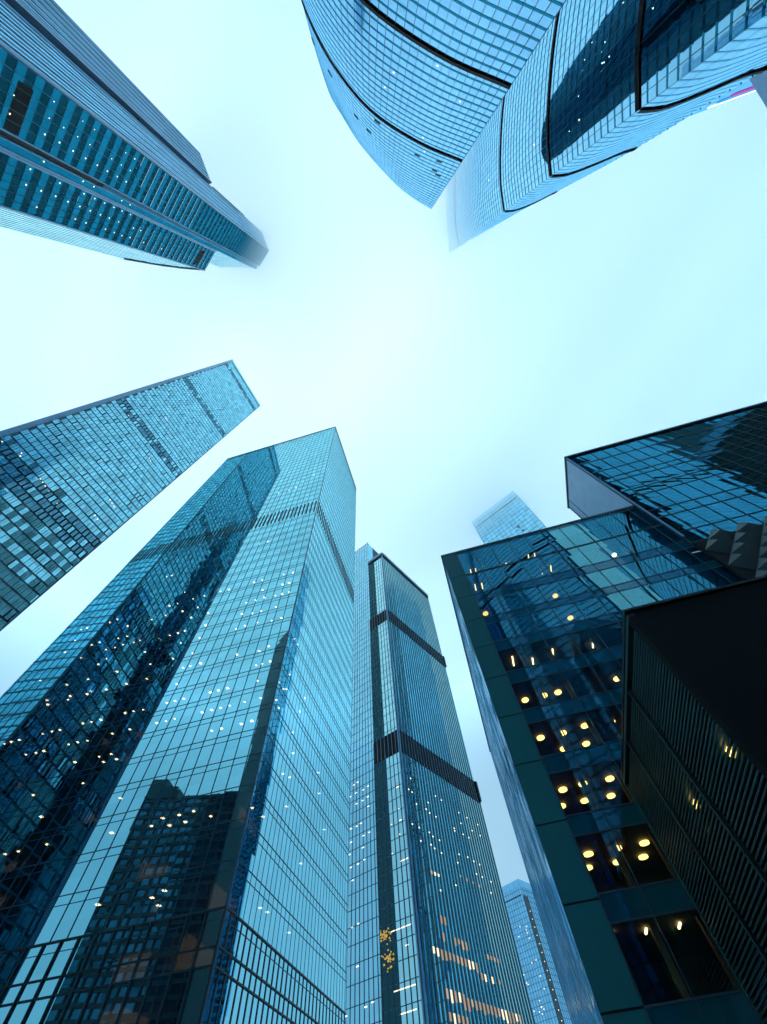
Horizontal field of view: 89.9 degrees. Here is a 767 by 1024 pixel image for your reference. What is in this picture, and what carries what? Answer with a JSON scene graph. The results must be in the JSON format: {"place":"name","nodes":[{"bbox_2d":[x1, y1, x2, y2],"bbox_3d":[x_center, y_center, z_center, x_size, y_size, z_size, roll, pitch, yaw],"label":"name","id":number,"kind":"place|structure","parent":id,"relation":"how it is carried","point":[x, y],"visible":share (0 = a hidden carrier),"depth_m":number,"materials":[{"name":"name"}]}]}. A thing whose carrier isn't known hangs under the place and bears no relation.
{"place":"outdoors","nodes":[
{"label":"outdoors","id":0,"kind":"place"},
{"bbox_2d":[0,359,260,630],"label":"office tower","id":1,"kind":"structure","parent":0,"point":[78,485],"depth_m":134.96,"materials":[{"name":"blue glass"}]},
{"bbox_2d":[345,542,381,1023],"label":"office tower","id":2,"kind":"structure","parent":0,"point":[363,991],"depth_m":142.76,"materials":[{"name":"blue glass"}]},
{"bbox_2d":[0,0,766,886],"label":"sky","id":3,"kind":"structure","parent":0,"point":[629,300],"materials":[{"name":"white"}]},
{"bbox_2d":[301,0,566,208],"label":"curved tower","id":4,"kind":"structure","parent":0,"point":[418,90],"depth_m":125.77,"materials":[{"name":"blue glass"}]},
{"bbox_2d":[367,552,535,1023],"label":"office tower","id":5,"kind":"structure","parent":0,"point":[448,950],"depth_m":140.74,"materials":[{"name":"blue glass"}]},
{"bbox_2d":[472,491,545,543],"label":"office tower","id":6,"kind":"structure","parent":0,"point":[511,514],"depth_m":359.98,"materials":[{"name":"blue glass"}]},
{"bbox_2d":[502,879,571,1023],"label":"office tower","id":7,"kind":"structure","parent":0,"point":[546,996],"depth_m":398.14,"materials":[{"name":"blue glass"}]},
{"bbox_2d":[446,0,766,252],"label":"curved tower","id":8,"kind":"structure","parent":0,"point":[596,85],"depth_m":137.25,"materials":[{"name":"blue glass"}]},
{"bbox_2d":[691,80,756,115],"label":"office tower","id":9,"kind":"structure","parent":0,"point":[743,89],"depth_m":237.00,"materials":[{"name":"white glass"}]},
{"bbox_2d":[749,70,766,107],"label":"building","id":10,"kind":"structure","parent":0,"point":[758,82],"depth_m":148.25,"materials":[{"name":"blue glass"}]},
{"label":"plaza ground","id":11,"kind":"structure","parent":0,"visible":0},
{"bbox_2d":[0,0,268,270],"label":"office tower","id":12,"kind":"structure","parent":11,"relation":"on","point":[87,127],"depth_m":108.97,"materials":[{"name":"teal glass"}]},
{"bbox_2d":[0,152,213,269],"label":"low windows","id":13,"kind":"structure","parent":12,"relation":"in","point":[3,157],"depth_m":112.31,"materials":[{"name":"teal glass"}]},
{"bbox_2d":[0,53,268,265],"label":"tall windows","id":14,"kind":"structure","parent":12,"relation":"in","point":[10,61],"depth_m":107.02,"materials":[{"name":"teal glass"}]},
{"bbox_2d":[0,426,355,1023],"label":"office tower","id":15,"kind":"structure","parent":11,"relation":"on","point":[175,726],"depth_m":61.45,"materials":[{"name":"blue glass"}]},
{"bbox_2d":[441,401,766,1023],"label":"office block","id":16,"kind":"structure","parent":11,"relation":"on","point":[672,512],"depth_m":41.08,"materials":[{"name":"blue glass"}]},
{"bbox_2d":[458,551,482,573],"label":"window","id":17,"kind":"structure","parent":16,"relation":"in","point":[469,561],"depth_m":56.03,"materials":[{"name":"blue glass"}]},
{"bbox_2d":[466,571,491,593],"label":"window","id":18,"kind":"structure","parent":16,"relation":"in","point":[478,582],"depth_m":51.81,"materials":[{"name":"blue glass"}]},
{"bbox_2d":[474,547,500,569],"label":"window","id":19,"kind":"structure","parent":16,"relation":"in","point":[486,557],"depth_m":55.86,"materials":[{"name":"blue glass"}]},
{"bbox_2d":[477,597,502,616],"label":"window","id":20,"kind":"structure","parent":16,"relation":"in","point":[491,606],"depth_m":47.42,"materials":[{"name":"blue glass"}]},
{"bbox_2d":[484,567,511,588],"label":"window","id":21,"kind":"structure","parent":16,"relation":"in","point":[497,577],"depth_m":51.60,"materials":[{"name":"blue glass"}]},
{"bbox_2d":[486,620,514,640],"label":"window","id":22,"kind":"structure","parent":16,"relation":"in","point":[499,630],"depth_m":43.85,"materials":[{"name":"blue glass"}]},
{"bbox_2d":[491,542,518,564],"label":"window","id":23,"kind":"structure","parent":16,"relation":"in","point":[504,553],"depth_m":55.67,"materials":[{"name":"blue glass"}]},
{"bbox_2d":[497,592,524,611],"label":"window","id":24,"kind":"structure","parent":16,"relation":"in","point":[511,601],"depth_m":47.23,"materials":[{"name":"blue glass"}]},
{"bbox_2d":[503,562,530,583],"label":"window","id":25,"kind":"structure","parent":16,"relation":"in","point":[516,572],"depth_m":51.41,"materials":[{"name":"blue glass"}]},
{"bbox_2d":[508,614,537,635],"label":"window","id":26,"kind":"structure","parent":16,"relation":"in","point":[524,624],"depth_m":43.65,"materials":[{"name":"blue glass"}]},
{"bbox_2d":[508,538,537,559],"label":"window","id":27,"kind":"structure","parent":16,"relation":"in","point":[521,547],"depth_m":55.49,"materials":[{"name":"blue glass"}]},
{"bbox_2d":[517,587,546,605],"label":"window","id":28,"kind":"structure","parent":16,"relation":"in","point":[531,596],"depth_m":47.04,"materials":[{"name":"blue glass"}]},
{"bbox_2d":[522,557,550,578],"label":"window","id":29,"kind":"structure","parent":16,"relation":"in","point":[535,567],"depth_m":51.24,"materials":[{"name":"blue glass"}]},
{"bbox_2d":[525,533,555,554],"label":"window","id":30,"kind":"structure","parent":16,"relation":"in","point":[538,542],"depth_m":55.30,"materials":[{"name":"blue glass"}]},
{"bbox_2d":[530,609,561,629],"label":"window","id":31,"kind":"structure","parent":16,"relation":"in","point":[544,619],"depth_m":43.45,"materials":[{"name":"blue glass"}]},
{"bbox_2d":[538,582,567,600],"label":"window","id":32,"kind":"structure","parent":16,"relation":"in","point":[551,591],"depth_m":46.84,"materials":[{"name":"blue glass"}]},
{"bbox_2d":[540,552,571,573],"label":"window","id":33,"kind":"structure","parent":16,"relation":"in","point":[555,563],"depth_m":51.04,"materials":[{"name":"blue glass"}]},
{"bbox_2d":[543,529,574,550],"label":"window","id":34,"kind":"structure","parent":16,"relation":"in","point":[556,537],"depth_m":55.08,"materials":[{"name":"blue glass"}]},
{"bbox_2d":[552,603,584,623],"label":"window","id":35,"kind":"structure","parent":16,"relation":"in","point":[569,613],"depth_m":43.28,"materials":[{"name":"blue glass"}]},
{"bbox_2d":[558,576,589,595],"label":"window","id":36,"kind":"structure","parent":16,"relation":"in","point":[574,585],"depth_m":46.65,"materials":[{"name":"blue glass"}]},
{"bbox_2d":[559,548,591,568],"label":"window","id":37,"kind":"structure","parent":16,"relation":"in","point":[573,557],"depth_m":50.85,"materials":[{"name":"blue glass"}]},
{"bbox_2d":[560,524,593,545],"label":"window","id":38,"kind":"structure","parent":16,"relation":"in","point":[574,533],"depth_m":54.96,"materials":[{"name":"blue glass"}]},
{"bbox_2d":[575,598,608,618],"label":"window","id":39,"kind":"structure","parent":16,"relation":"in","point":[590,608],"depth_m":43.08,"materials":[{"name":"blue glass"}]},
{"bbox_2d":[578,543,611,563],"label":"window","id":40,"kind":"structure","parent":16,"relation":"in","point":[593,551],"depth_m":50.68,"materials":[{"name":"blue glass"}]},
{"bbox_2d":[577,520,612,540],"bbox_3d":[30.084,2.577,54.838,2.497,5.000,0.405,-7,-63,0],"label":"window","id":41,"kind":"structure","parent":16,"relation":"in","point":[592,528],"depth_m":54.72,"materials":[{"name":"blue glass"}]},
{"bbox_2d":[579,571,611,589],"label":"window","id":42,"kind":"structure","parent":16,"relation":"in","point":[595,580],"depth_m":46.48,"materials":[{"name":"blue glass"}]},
{"bbox_2d":[594,515,631,535],"bbox_3d":[32.585,1.894,54.651,2.497,5.000,0.404,-7,-63,0],"label":"window","id":43,"kind":"structure","parent":16,"relation":"in","point":[611,524],"depth_m":54.52,"materials":[{"name":"blue glass"}]},
{"bbox_2d":[597,592,632,612],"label":"window","id":44,"kind":"structure","parent":16,"relation":"in","point":[614,602],"depth_m":42.91,"materials":[{"name":"blue glass"}]},
{"bbox_2d":[597,538,632,557],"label":"window","id":45,"kind":"structure","parent":16,"relation":"in","point":[613,547],"depth_m":50.47,"materials":[{"name":"blue glass"}]},
{"bbox_2d":[601,566,634,584],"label":"window","id":46,"kind":"structure","parent":16,"relation":"in","point":[616,575],"depth_m":46.28,"materials":[{"name":"blue glass"}]},
{"bbox_2d":[613,511,651,530],"bbox_3d":[35.087,1.211,54.464,2.497,5.000,0.405,-7,-63,0],"label":"window","id":47,"kind":"structure","parent":16,"relation":"in","point":[632,521],"depth_m":54.34,"materials":[{"name":"blue glass"}]},
{"bbox_2d":[616,533,652,552],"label":"window","id":48,"kind":"structure","parent":16,"relation":"in","point":[632,541],"depth_m":50.30,"materials":[{"name":"blue glass"}]},
{"bbox_2d":[620,586,656,606],"bbox_3d":[28.342,9.405,42.748,2.497,2.700,0.404,-7,-63,0],"label":"window","id":49,"kind":"structure","parent":16,"relation":"in","point":[638,596],"depth_m":42.73,"materials":[{"name":"blue glass"}]},
{"bbox_2d":[621,560,656,578],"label":"window","id":50,"kind":"structure","parent":16,"relation":"in","point":[638,569],"depth_m":46.10,"materials":[{"name":"blue glass"}]},
{"bbox_2d":[630,508,660,525],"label":"window","id":51,"kind":"structure","parent":16,"relation":"in","point":[638,512],"depth_m":54.18,"materials":[{"name":"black glass"}]},
{"bbox_2d":[635,528,673,547],"bbox_3d":[35.352,3.356,50.178,2.497,4.000,0.405,-7,-63,0],"label":"window","id":52,"kind":"structure","parent":16,"relation":"in","point":[652,536],"depth_m":50.11,"materials":[{"name":"blue glass"}]},
{"bbox_2d":[643,555,679,573],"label":"window","id":53,"kind":"structure","parent":16,"relation":"in","point":[660,564],"depth_m":45.90,"materials":[{"name":"blue glass"}]},
{"bbox_2d":[643,581,680,600],"bbox_3d":[30.843,8.722,42.561,2.497,2.700,0.405,-7,-63,0],"label":"window","id":54,"kind":"structure","parent":16,"relation":"in","point":[662,590],"depth_m":42.55,"materials":[{"name":"blue glass"}]},
{"bbox_2d":[655,525,684,542],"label":"window","id":55,"kind":"structure","parent":16,"relation":"in","point":[662,529],"depth_m":49.94,"materials":[{"name":"black glass"}]},
{"bbox_2d":[665,550,702,567],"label":"window","id":56,"kind":"structure","parent":16,"relation":"in","point":[681,558],"depth_m":45.71,"materials":[{"name":"blue glass"}]},
{"bbox_2d":[666,575,705,594],"bbox_3d":[33.345,8.039,42.374,2.497,2.700,0.404,-7,-63,0],"label":"window","id":57,"kind":"structure","parent":16,"relation":"in","point":[686,584],"depth_m":42.37,"materials":[{"name":"blue glass"}]},
{"bbox_2d":[686,547,714,561],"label":"window","id":58,"kind":"structure","parent":16,"relation":"in","point":[695,551],"depth_m":45.58,"materials":[{"name":"black glass"}]},
{"bbox_2d":[689,569,730,588],"bbox_3d":[35.847,7.356,42.186,2.497,2.700,0.405,-7,-63,0],"label":"window","id":59,"kind":"structure","parent":16,"relation":"in","point":[710,578],"depth_m":42.18,"materials":[{"name":"blue glass"}]},
{"bbox_2d":[714,566,743,582],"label":"window","id":60,"kind":"structure","parent":16,"relation":"in","point":[724,571],"depth_m":42.02,"materials":[{"name":"blue glass"}]},
{"bbox_2d":[621,575,766,1023],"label":"louvred building","id":61,"kind":"structure","parent":11,"relation":"on","point":[694,730],"depth_m":18.85,"materials":[{"name":"black glass"}]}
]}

